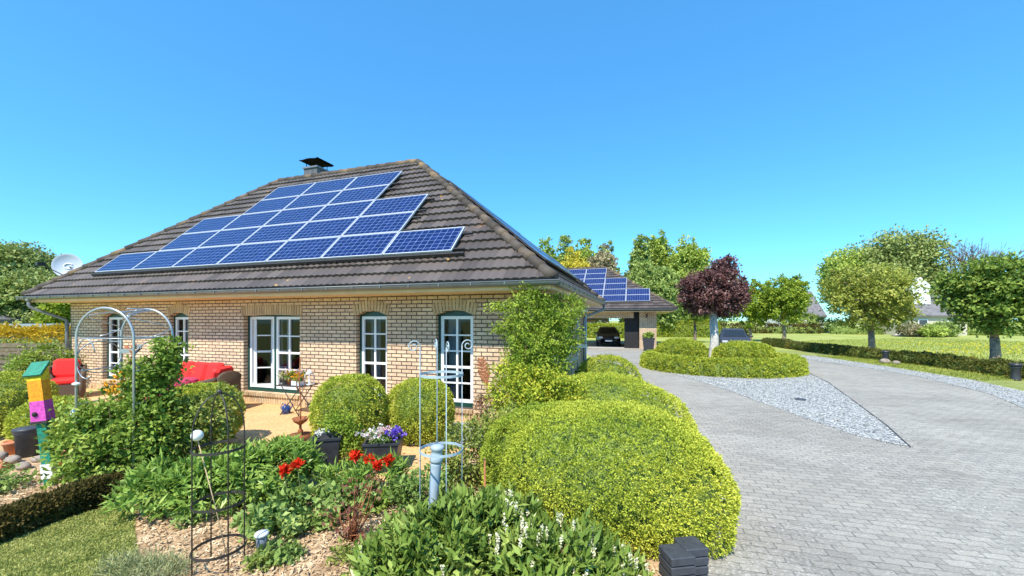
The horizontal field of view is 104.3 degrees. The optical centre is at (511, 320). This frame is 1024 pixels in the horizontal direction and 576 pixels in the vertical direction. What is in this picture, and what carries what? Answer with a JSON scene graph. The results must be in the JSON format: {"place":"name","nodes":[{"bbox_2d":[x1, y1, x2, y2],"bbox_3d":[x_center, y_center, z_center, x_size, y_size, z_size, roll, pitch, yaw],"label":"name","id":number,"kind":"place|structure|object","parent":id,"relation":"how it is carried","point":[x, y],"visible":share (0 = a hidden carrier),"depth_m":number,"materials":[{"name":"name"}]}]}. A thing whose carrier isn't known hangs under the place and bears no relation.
{"place":"outdoors","nodes":[
{"label":"outdoors","id":0,"kind":"place"},
{"bbox_2d":[0,502,139,575],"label":"lawn grass","id":1,"kind":"structure","parent":0,"point":[68,534],"depth_m":3.60,"materials":[{"name":"green plant"}]},
{"bbox_2d":[0,388,482,480],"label":"terrace","id":2,"kind":"structure","parent":0,"point":[267,420],"depth_m":7.71,"materials":[{"name":"beige stone"}]},
{"bbox_2d":[0,370,59,436],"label":"box ball","id":3,"kind":"object","parent":2,"relation":"on","point":[14,393],"visible":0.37,"depth_m":7.11,"materials":[{"name":"green plant"}]},
{"bbox_2d":[0,338,85,379],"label":"green shrub","id":4,"kind":"object","parent":2,"relation":"on","point":[22,360],"visible":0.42,"depth_m":11.42,"materials":[{"name":"green plant"}]},
{"bbox_2d":[1,394,91,439],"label":"box ball","id":5,"kind":"object","parent":2,"relation":"on","point":[12,420],"visible":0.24,"depth_m":6.35,"materials":[{"name":"green plant"}]},
{"bbox_2d":[48,359,86,396],"bbox_3d":[-11.928,1.527,10.630,0.778,0.985,1.017,0,0,-43],"label":"garden armchair","id":6,"kind":"object","parent":2,"relation":"on","point":[62,373],"visible":0.52,"depth_m":10.66,"materials":[{"name":"fabric"}]},
{"bbox_2d":[151,381,246,449],"bbox_3d":[-5.052,1.504,6.443,1.215,1.042,1.209,0,0,0],"label":"box ball","id":7,"kind":"object","parent":2,"relation":"on","point":[196,390],"visible":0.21,"depth_m":6.33,"materials":[{"name":"green plant"}]},
{"bbox_2d":[179,361,224,381],"bbox_3d":[-7.937,1.528,9.759,1.758,0.984,1.017,0,0,18],"label":"wicker sofa","id":8,"kind":"object","parent":2,"relation":"on","point":[202,371],"visible":0.18,"depth_m":9.94,"materials":[{"name":"red fabric"}]},
{"bbox_2d":[198,365,241,390],"bbox_3d":[-6.838,1.526,8.998,1.017,0.987,0.818,0,0,3],"label":"wicker armchair","id":9,"kind":"object","parent":2,"relation":"on","point":[228,374],"visible":0.2,"depth_m":8.91,"materials":[{"name":"brown wicker"}]},
{"bbox_2d":[286,358,312,441],"bbox_3d":[-3.560,1.350,6.700,0.420,1.420,0.416,0,0,0],"label":"rusty stake","id":10,"kind":"object","parent":2,"relation":"on","point":[300,420],"visible":0.79,"depth_m":6.69,"materials":[{"name":"brown metal"}]},
{"bbox_2d":[309,408,367,474],"bbox_3d":[-2.366,1.642,5.549,0.731,0.836,0.633,0,0,-14],"label":"planter","id":11,"kind":"object","parent":2,"relation":"on","point":[333,444],"visible":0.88,"depth_m":5.43,"materials":[{"name":"green plant"}]},
{"bbox_2d":[308,372,388,452],"bbox_3d":[-2.597,1.433,6.418,1.193,1.218,1.203,0,0,0],"label":"box ball","id":12,"kind":"object","parent":2,"relation":"on","point":[359,398],"visible":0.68,"depth_m":6.10,"materials":[{"name":"green plant"}]},
{"bbox_2d":[354,423,406,472],"bbox_3d":[-1.828,1.758,5.526,0.699,0.603,0.604,0,0,-21],"label":"planter","id":13,"kind":"object","parent":2,"relation":"on","point":[380,441],"visible":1,"depth_m":5.41,"materials":[{"name":"grey plastic"}]},
{"bbox_2d":[403,421,481,447],"bbox_3d":[-1.000,2.050,7.275,2.600,0.001,1.750,0,0,0],"label":"gravel border","id":14,"kind":"object","parent":2,"relation":"on","point":[442,430],"depth_m":6.85,"materials":[{"name":"beige gravel"}]},
{"bbox_2d":[384,377,455,445],"bbox_3d":[-1.590,1.521,6.897,1.245,1.096,1.259,0,0,0],"label":"box ball","id":15,"kind":"object","parent":14,"relation":"on","point":[403,413],"visible":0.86,"depth_m":6.51,"materials":[{"name":"green plant"}]},
{"bbox_2d":[0,447,660,575],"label":"planting bed","id":16,"kind":"object","parent":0,"point":[140,535],"visible":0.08,"depth_m":3.72,"materials":[{"name":"beige wood"}]},
{"bbox_2d":[0,461,39,494],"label":"shrub","id":17,"kind":"object","parent":16,"relation":"on","point":[7,480],"visible":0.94,"depth_m":4.87,"materials":[{"name":"green plant"}]},
{"bbox_2d":[11,425,39,457],"bbox_3d":[-7.350,1.840,6.050,0.330,0.440,0.325,0,0,0],"label":"garden bin","id":18,"kind":"object","parent":16,"relation":"on","point":[25,442],"visible":0.69,"depth_m":5.95,"materials":[{"name":"grey metal"}]},
{"bbox_2d":[22,361,58,486],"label":"bird house","id":19,"kind":"structure","parent":16,"relation":"on","point":[36,374],"depth_m":4.89,"materials":[{"name":"teal paint"}]},
{"bbox_2d":[0,468,136,542],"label":"dark hedge","id":20,"kind":"object","parent":16,"relation":"on","point":[28,513],"visible":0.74,"depth_m":4.07,"materials":[{"name":"green plant"}]},
{"bbox_2d":[27,381,206,490],"bbox_3d":[-4.826,1.408,4.960,1.813,1.317,1.155,0,0,0],"label":"rose bush","id":21,"kind":"object","parent":16,"relation":"on","point":[103,437],"visible":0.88,"depth_m":4.75,"materials":[{"name":"green plant"}]},
{"bbox_2d":[70,307,173,476],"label":"rose arch","id":22,"kind":"structure","parent":16,"relation":"on","point":[135,311],"depth_m":4.78,"materials":[{"name":"grey metal"}]},
{"bbox_2d":[85,539,198,575],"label":"silver grass","id":23,"kind":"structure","parent":16,"relation":"on","point":[143,567],"depth_m":3.21,"materials":[{"name":"green plant"}]},
{"bbox_2d":[103,335,196,457],"bbox_3d":[-4.543,1.123,5.048,0.932,1.876,0.702,0,0,0],"label":"climbing rose","id":24,"kind":"object","parent":16,"relation":"on","point":[169,359],"visible":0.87,"depth_m":4.95,"materials":[{"name":"green plant"}]},
{"bbox_2d":[97,447,214,522],"bbox_3d":[-3.750,1.740,4.336,0.938,0.651,1.052,0,0,-19],"label":"peony","id":25,"kind":"object","parent":16,"relation":"on","point":[138,483],"visible":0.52,"depth_m":4.09,"materials":[{"name":"green plant"}]},
{"bbox_2d":[169,511,203,528],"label":"seedling","id":26,"kind":"object","parent":16,"relation":"on","point":[184,519],"visible":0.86,"depth_m":3.94,"materials":[{"name":"green plant"}]},
{"bbox_2d":[156,379,248,458],"bbox_3d":[-4.137,1.420,5.289,0.979,1.290,0.928,0,0,0],"label":"rose bush","id":27,"kind":"object","parent":16,"relation":"on","point":[204,418],"visible":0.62,"depth_m":5.23,"materials":[{"name":"green plant"}]},
{"bbox_2d":[190,430,226,553],"bbox_3d":[-2.524,1.487,3.320,0.295,1.147,0.092,0,0,0],"label":"ball stake","id":28,"kind":"object","parent":16,"relation":"on","point":[198,435],"visible":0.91,"depth_m":3.32,"materials":[{"name":"silver metal"}]},
{"bbox_2d":[143,443,278,529],"bbox_3d":[-3.223,1.713,4.394,1.248,0.706,1.092,0,0,-24],"label":"peony","id":29,"kind":"object","parent":16,"relation":"on","point":[198,466],"visible":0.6,"depth_m":4.16,"materials":[{"name":"green plant"}]},
{"bbox_2d":[190,389,246,575],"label":"obelisk","id":30,"kind":"object","parent":16,"relation":"on","point":[227,492],"visible":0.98,"depth_m":3.24,"materials":[{"name":"metal"}]},
{"bbox_2d":[241,548,276,572],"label":"seedling","id":31,"kind":"object","parent":16,"relation":"on","point":[248,559],"visible":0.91,"depth_m":3.27,"materials":[{"name":"green plant"}]},
{"bbox_2d":[254,529,268,550],"bbox_3d":[-2.200,1.958,3.500,0.116,0.205,0.113,0,0,0],"label":"solar light","id":32,"kind":"object","parent":16,"relation":"on","point":[261,536],"visible":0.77,"depth_m":3.47,"materials":[{"name":"metal"}]},
{"bbox_2d":[208,433,326,508],"bbox_3d":[-2.764,1.695,4.606,1.247,0.743,1.222,0,0,0],"label":"peony","id":33,"kind":"object","parent":16,"relation":"on","point":[280,449],"visible":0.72,"depth_m":4.55,"materials":[{"name":"green plant"}]},
{"bbox_2d":[243,507,312,570],"bbox_3d":[-2.101,1.935,3.632,0.589,0.264,0.826,0,0,-36],"label":"strawberry patch","id":34,"kind":"object","parent":16,"relation":"on","point":[291,529],"visible":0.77,"depth_m":3.68,"materials":[{"name":"green plant"}]},
{"bbox_2d":[271,539,308,565],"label":"seedling","id":35,"kind":"object","parent":16,"relation":"on","point":[298,553],"visible":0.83,"depth_m":3.40,"materials":[{"name":"green plant"}]},
{"bbox_2d":[229,472,389,542],"bbox_3d":[-2.051,1.875,4.143,1.468,0.382,0.815,0,0,-33],"label":"strawberry patch","id":36,"kind":"object","parent":16,"relation":"on","point":[326,495],"visible":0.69,"depth_m":4.02,"materials":[{"name":"green plant"}]},
{"bbox_2d":[325,536,354,565],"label":"seedling","id":37,"kind":"object","parent":16,"relation":"on","point":[346,549],"visible":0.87,"depth_m":3.38,"materials":[{"name":"green plant"}]},
{"bbox_2d":[316,469,388,541],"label":"plant","id":38,"kind":"object","parent":16,"relation":"on","point":[351,529],"visible":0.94,"depth_m":3.73,"materials":[{"name":"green plant"}]},
{"bbox_2d":[309,446,413,506],"bbox_3d":[-1.726,1.763,4.607,1.288,0.605,0.854,0,0,20],"label":"perennial","id":39,"kind":"object","parent":16,"relation":"on","point":[326,472],"visible":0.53,"depth_m":4.50,"materials":[{"name":"green plant"}]},
{"bbox_2d":[384,463,455,519],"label":"perennial","id":40,"kind":"object","parent":16,"relation":"on","point":[404,495],"visible":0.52,"depth_m":4.21,"materials":[{"name":"green plant"}]},
{"bbox_2d":[338,478,513,575],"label":"laurel","id":41,"kind":"object","parent":16,"relation":"on","point":[419,539],"visible":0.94,"depth_m":2.97,"materials":[{"name":"green plant"}]},
{"bbox_2d":[428,444,443,512],"bbox_3d":[-0.711,1.641,3.600,0.124,1.040,0.122,4,0,0],"label":"garden post","id":42,"kind":"object","parent":16,"relation":"on","point":[435,466],"visible":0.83,"depth_m":3.56,"materials":[{"name":"metal"}]},
{"bbox_2d":[408,339,472,509],"bbox_3d":[-0.620,1.166,3.500,0.405,1.988,0.406,0,0,23],"label":"obelisk","id":43,"kind":"object","parent":16,"relation":"on","point":[437,377],"visible":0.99,"depth_m":3.43,"materials":[{"name":"blue paint"}]},
{"bbox_2d":[423,400,529,488],"bbox_3d":[-0.371,1.540,5.072,1.475,1.052,1.138,0,0,-19],"label":"mixed shrub","id":44,"kind":"object","parent":16,"relation":"on","point":[476,438],"visible":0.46,"depth_m":4.96,"materials":[{"name":"green plant"}]},
{"bbox_2d":[483,281,589,397],"bbox_3d":[0.474,0.657,7.081,2.001,2.812,1.178,0,0,-15],"label":"corner shrub","id":45,"kind":"object","parent":16,"relation":"on","point":[537,342],"visible":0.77,"depth_m":6.91,"materials":[{"name":"green plant"}]},
{"bbox_2d":[482,357,592,436],"bbox_3d":[0.524,1.315,6.211,1.998,1.503,1.294,0,0,0],"label":"euonymus","id":46,"kind":"object","parent":16,"relation":"on","point":[553,379],"visible":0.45,"depth_m":6.10,"materials":[{"name":"green plant"}]},
{"bbox_2d":[474,479,655,575],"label":"laurel","id":47,"kind":"object","parent":16,"relation":"on","point":[531,546],"visible":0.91,"depth_m":2.96,"materials":[{"name":"green plant"}]},
{"bbox_2d":[574,354,643,394],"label":"clipped hedge","id":48,"kind":"object","parent":16,"relation":"on","point":[602,366],"visible":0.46,"depth_m":9.56,"materials":[{"name":"green plant"}]},
{"bbox_2d":[478,398,741,560],"bbox_3d":[0.906,1.479,4.434,2.628,1.192,2.289,0,0,0],"label":"clipped hedge","id":49,"kind":"object","parent":16,"relation":"on","point":[646,485],"visible":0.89,"depth_m":3.63,"materials":[{"name":"green plant"}]},
{"bbox_2d":[528,371,697,455],"bbox_3d":[1.503,1.470,6.572,2.584,1.212,2.356,0,0,0],"label":"clipped hedge","id":50,"kind":"object","parent":16,"relation":"on","point":[616,391],"visible":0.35,"depth_m":6.16,"materials":[{"name":"green plant"}]},
{"bbox_2d":[659,536,708,575],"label":"stone bollard","id":51,"kind":"object","parent":16,"relation":"on","point":[684,556],"visible":1,"depth_m":3.12,"materials":[{"name":"grey stone"}]},
{"bbox_2d":[0,0,1023,320],"label":"sky","id":52,"kind":"structure","parent":0,"point":[773,135],"materials":[{"name":"blue"}]},
{"bbox_2d":[311,321,1023,480],"bbox_3d":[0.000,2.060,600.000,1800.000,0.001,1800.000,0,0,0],"label":"ground","id":53,"kind":"structure","parent":0,"point":[758,337],"depth_m":42.86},
{"bbox_2d":[0,272,34,317],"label":"deciduous tree","id":54,"kind":"object","parent":53,"relation":"on","point":[4,303],"visible":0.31,"depth_m":29.08,"materials":[{"name":"green plant"}]},
{"bbox_2d":[0,262,56,323],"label":"deciduous tree","id":55,"kind":"object","parent":53,"relation":"on","point":[32,278],"visible":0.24,"depth_m":29.45,"materials":[{"name":"green plant"}]},
{"bbox_2d":[0,239,61,275],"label":"deciduous tree","id":56,"kind":"object","parent":53,"relation":"on","point":[15,252],"visible":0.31,"depth_m":32.98,"materials":[{"name":"green plant"}]},
{"bbox_2d":[0,321,70,359],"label":"yellow hedge","id":57,"kind":"object","parent":53,"relation":"on","point":[6,329],"visible":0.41,"depth_m":13.46,"materials":[{"name":"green plant"}]},
{"bbox_2d":[0,343,70,377],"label":"slat fence","id":58,"kind":"object","parent":53,"relation":"on","point":[8,347],"visible":0.09,"depth_m":12.88,"materials":[{"name":"brown wood"}]},
{"bbox_2d":[30,303,70,323],"bbox_3d":[-31.528,0.078,27.945,3.038,4.064,2.850,0,0,33],"label":"deciduous tree","id":59,"kind":"object","parent":53,"relation":"on","point":[62,309],"visible":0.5,"depth_m":27.09,"materials":[{"name":"green plant"}]},
{"bbox_2d":[16,157,606,421],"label":"brick house","id":60,"kind":"structure","parent":53,"relation":"on","point":[320,271],"depth_m":9.92,"materials":[{"name":"brick"}]},
{"bbox_2d":[100,314,122,383],"bbox_3d":[-11.702,0.810,11.910,0.947,2.070,0.500,0,0,18],"label":"window","id":61,"kind":"structure","parent":60,"relation":"in","point":[112,317],"depth_m":11.96,"materials":[{"name":"white paint"}]},
{"bbox_2d":[174,313,187,360],"bbox_3d":[-8.993,0.768,11.112,0.765,1.985,0.325,0,0,18],"label":"window","id":62,"kind":"structure","parent":60,"relation":"in","point":[179,316],"depth_m":11.03,"materials":[{"name":"white paint"}]},
{"bbox_2d":[243,315,299,398],"bbox_3d":[-5.835,0.860,10.140,1.822,2.030,0.800,0,0,18],"label":"window","id":63,"kind":"structure","parent":60,"relation":"in","point":[277,335],"depth_m":10.09,"materials":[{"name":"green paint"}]},
{"bbox_2d":[360,311,386,395],"bbox_3d":[-3.055,0.782,9.161,0.817,2.015,0.325,0,0,18],"label":"window","id":64,"kind":"structure","parent":60,"relation":"in","point":[376,317],"depth_m":9.12,"materials":[{"name":"white paint"}]},
{"bbox_2d":[439,310,472,413],"bbox_3d":[-1.136,0.835,8.438,0.860,2.120,0.500,0,0,18],"label":"window","id":65,"kind":"structure","parent":60,"relation":"in","point":[454,318],"depth_m":8.47,"materials":[{"name":"white paint"}]},
{"bbox_2d":[538,236,560,261],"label":"deciduous tree","id":66,"kind":"object","parent":53,"relation":"on","point":[548,249],"visible":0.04,"depth_m":61.84,"materials":[{"name":"green plant"}]},
{"bbox_2d":[556,234,574,267],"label":"deciduous tree","id":67,"kind":"object","parent":53,"relation":"on","point":[567,241],"visible":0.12,"depth_m":63.25,"materials":[{"name":"green plant"}]},
{"bbox_2d":[560,246,589,267],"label":"deciduous tree","id":68,"kind":"object","parent":53,"relation":"on","point":[572,261],"visible":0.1,"depth_m":54.96,"materials":[{"name":"yellow plant"}]},
{"bbox_2d":[574,237,595,264],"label":"deciduous tree","id":69,"kind":"object","parent":53,"relation":"on","point":[586,251],"visible":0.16,"depth_m":62.49,"materials":[{"name":"green plant"}]},
{"bbox_2d":[587,243,619,326],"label":"deciduous tree","id":70,"kind":"object","parent":53,"relation":"on","point":[602,258],"visible":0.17,"depth_m":55.40,"materials":[{"name":"green plant"}]},
{"bbox_2d":[587,322,623,337],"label":"boundary hedge","id":71,"kind":"object","parent":53,"relation":"on","point":[592,329],"visible":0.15,"depth_m":46.36,"materials":[{"name":"green plant"}]},
{"bbox_2d":[626,233,653,270],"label":"deciduous tree","id":72,"kind":"object","parent":53,"relation":"on","point":[642,253],"visible":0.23,"depth_m":59.32,"materials":[{"name":"green plant"}]},
{"bbox_2d":[627,257,660,317],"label":"deciduous tree","id":73,"kind":"object","parent":53,"relation":"on","point":[640,275],"visible":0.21,"depth_m":51.46,"materials":[{"name":"green plant"}]},
{"bbox_2d":[648,228,672,323],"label":"deciduous tree","id":74,"kind":"object","parent":53,"relation":"on","point":[659,248],"visible":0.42,"depth_m":60.84,"materials":[{"name":"green plant"}]},
{"bbox_2d":[643,266,682,330],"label":"deciduous tree","id":75,"kind":"object","parent":53,"relation":"on","point":[665,280],"visible":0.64,"depth_m":48.92,"materials":[{"name":"green plant"}]},
{"bbox_2d":[656,319,720,337],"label":"boundary hedge","id":76,"kind":"object","parent":53,"relation":"on","point":[682,329],"visible":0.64,"depth_m":48.46,"materials":[{"name":"green plant"}]},
{"bbox_2d":[665,233,712,322],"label":"deciduous tree","id":77,"kind":"object","parent":53,"relation":"on","point":[686,257],"visible":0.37,"depth_m":56.60,"materials":[{"name":"green plant"}]},
{"bbox_2d":[677,303,708,340],"bbox_3d":[16.771,-0.121,36.525,3.215,4.462,3.141,0,0,0],"label":"garden tree","id":78,"kind":"object","parent":53,"relation":"on","point":[686,317],"visible":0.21,"depth_m":36.48,"materials":[{"name":"green plant"}]},
{"bbox_2d":[718,328,752,345],"bbox_3d":[15.091,1.310,27.180,2.200,1.500,4.245,0,0,25],"label":"parked car","id":79,"kind":"object","parent":53,"relation":"on","point":[728,334],"visible":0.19,"depth_m":26.39,"materials":[{"name":"grey paint"}]},
{"bbox_2d":[678,321,822,333],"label":"hedge","id":80,"kind":"object","parent":53,"relation":"on","point":[803,328],"visible":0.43,"depth_m":62.35,"materials":[{"name":"green plant"}]},
{"bbox_2d":[732,278,773,340],"bbox_3d":[23.121,-1.025,38.936,4.889,6.270,4.812,0,0,35],"label":"globe tree","id":81,"kind":"object","parent":53,"relation":"on","point":[749,313],"visible":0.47,"depth_m":38.11,"materials":[{"name":"green plant"}]},
{"bbox_2d":[754,273,812,338],"bbox_3d":[25.437,-1.151,36.921,4.633,6.523,4.391,0,0,-23],"label":"globe tree","id":82,"kind":"object","parent":53,"relation":"on","point":[789,296],"visible":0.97,"depth_m":36.12,"materials":[{"name":"green plant"}]},
{"bbox_2d":[806,315,842,332],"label":"garden shrub","id":83,"kind":"object","parent":53,"relation":"on","point":[826,329],"visible":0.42,"depth_m":65.22,"materials":[{"name":"green plant"}]},
{"bbox_2d":[812,243,890,326],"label":"deciduous tree","id":84,"kind":"object","parent":53,"relation":"on","point":[838,262],"visible":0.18,"depth_m":63.09,"materials":[{"name":"green plant"}]},
{"bbox_2d":[815,261,927,347],"bbox_3d":[20.095,-0.621,22.038,4.777,5.462,4.593,0,0,0],"label":"globe tree","id":85,"kind":"object","parent":53,"relation":"on","point":[855,295],"visible":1,"depth_m":21.56,"materials":[{"name":"green plant"}]},
{"bbox_2d":[761,337,1023,379],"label":"hedge","id":86,"kind":"object","parent":53,"relation":"on","point":[999,366],"visible":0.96,"depth_m":18.35,"materials":[{"name":"green plant"}]},
{"bbox_2d":[821,224,966,323],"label":"deciduous tree","id":87,"kind":"object","parent":53,"relation":"on","point":[916,251],"visible":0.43,"depth_m":57.42,"materials":[{"name":"green plant"}]},
{"bbox_2d":[893,321,922,336],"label":"garden shrub","id":88,"kind":"object","parent":53,"relation":"on","point":[907,332],"visible":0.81,"depth_m":49.44,"materials":[{"name":"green plant"}]},
{"bbox_2d":[858,277,966,335],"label":"distant house","id":89,"kind":"structure","parent":53,"relation":"on","point":[931,312],"depth_m":54.33,"materials":[{"name":"white paint"}]},
{"bbox_2d":[828,322,1023,335],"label":"hedge","id":90,"kind":"object","parent":53,"relation":"on","point":[847,330],"visible":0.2,"depth_m":58.36,"materials":[{"name":"green plant"}]},
{"bbox_2d":[912,323,950,336],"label":"garden shrub","id":91,"kind":"object","parent":53,"relation":"on","point":[930,330],"visible":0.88,"depth_m":48.17,"materials":[{"name":"green plant"}]},
{"bbox_2d":[867,341,1022,357],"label":"dandelions","id":92,"kind":"object","parent":53,"relation":"on","point":[1008,349],"visible":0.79,"depth_m":28.35,"materials":[{"name":"yellow plant"}]},
{"bbox_2d":[933,319,964,336],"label":"garden shrub","id":93,"kind":"object","parent":53,"relation":"on","point":[952,327],"visible":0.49,"depth_m":49.12,"materials":[{"name":"green plant"}]},
{"bbox_2d":[923,251,1023,359],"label":"globe tree","id":94,"kind":"object","parent":53,"relation":"on","point":[984,297],"visible":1,"depth_m":15.90,"materials":[{"name":"green plant"}]},
{"bbox_2d":[924,237,1023,276],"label":"bare tree","id":95,"kind":"object","parent":53,"relation":"on","point":[962,258],"visible":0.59,"depth_m":57.12,"materials":[{"name":"brown plant"}]},
{"bbox_2d":[765,291,826,326],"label":"distant house","id":96,"kind":"structure","parent":0,"point":[814,308],"depth_m":83.07,"materials":[{"name":"white paint"}]},
{"bbox_2d":[587,341,1023,575],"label":"driveway","id":97,"kind":"structure","parent":0,"point":[820,499],"depth_m":5.14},
{"bbox_2d":[567,266,677,348],"bbox_3d":[4.738,-1.250,34.594,17.173,6.620,10.672,0,0,18],"label":"carport","id":98,"kind":"object","parent":97,"relation":"on","point":[636,307],"visible":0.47,"depth_m":28.99,"materials":[{"name":"tile"}]},
{"bbox_2d":[594,327,621,345],"bbox_3d":[7.821,1.270,32.578,2.200,1.500,4.245,0,0,11],"label":"parked car","id":99,"kind":"object","parent":98,"relation":"on","point":[607,335],"visible":0.99,"depth_m":30.98,"materials":[{"name":"paint"}]},
{"bbox_2d":[403,355,1023,445],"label":"gravel stones","id":100,"kind":"object","parent":97,"relation":"on","point":[822,405],"visible":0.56,"depth_m":11.39,"materials":[{"name":"grey gravel"}]},
{"bbox_2d":[666,372,908,446],"bbox_3d":[8.741,2.050,12.219,5.643,0.001,11.562,0,0,0],"label":"gravel patch","id":101,"kind":"object","parent":97,"relation":"on","point":[841,424],"visible":0.64,"depth_m":10.06,"materials":[{"name":"grey gravel"}]},
{"label":"island bed","id":102,"kind":"structure","parent":97,"relation":"on","visible":0},
{"bbox_2d":[654,337,708,361],"bbox_3d":[7.759,1.446,18.309,2.340,1.357,2.194,0,0,0],"label":"box mound","id":103,"kind":"object","parent":102,"relation":"on","point":[688,347],"visible":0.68,"depth_m":17.65,"materials":[{"name":"green plant"}]},
{"bbox_2d":[675,253,754,361],"bbox_3d":[9.546,-0.536,18.886,3.626,5.291,3.235,0,0,0],"label":"purple leaf tree","id":104,"kind":"object","parent":102,"relation":"on","point":[716,290],"visible":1,"depth_m":18.36,"materials":[{"name":"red plant"}]},
{"bbox_2d":[639,348,809,378],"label":"ring hedge","id":105,"kind":"object","parent":102,"relation":"on","point":[784,365],"visible":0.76,"depth_m":14.60,"materials":[{"name":"green plant"}]},
{"bbox_2d":[711,339,778,362],"bbox_3d":[10.059,1.479,17.310,2.660,1.305,2.219,0,0,0],"label":"box mound","id":106,"kind":"object","parent":102,"relation":"on","point":[746,349],"visible":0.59,"depth_m":16.71,"materials":[{"name":"green plant"}]},
{"bbox_2d":[780,351,1023,389],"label":"grass verge","id":107,"kind":"object","parent":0,"point":[1014,384],"depth_m":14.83,"materials":[{"name":"green plant"}]},
{"bbox_2d":[802,356,1023,407],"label":"gravel strip","id":108,"kind":"object","parent":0,"point":[1009,396],"visible":0.67,"depth_m":13.34,"materials":[{"name":"grey gravel"}]},
{"bbox_2d":[805,337,1023,361],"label":"meadow grass","id":109,"kind":"structure","parent":0,"point":[957,341],"depth_m":32.75,"materials":[{"name":"green plant"}]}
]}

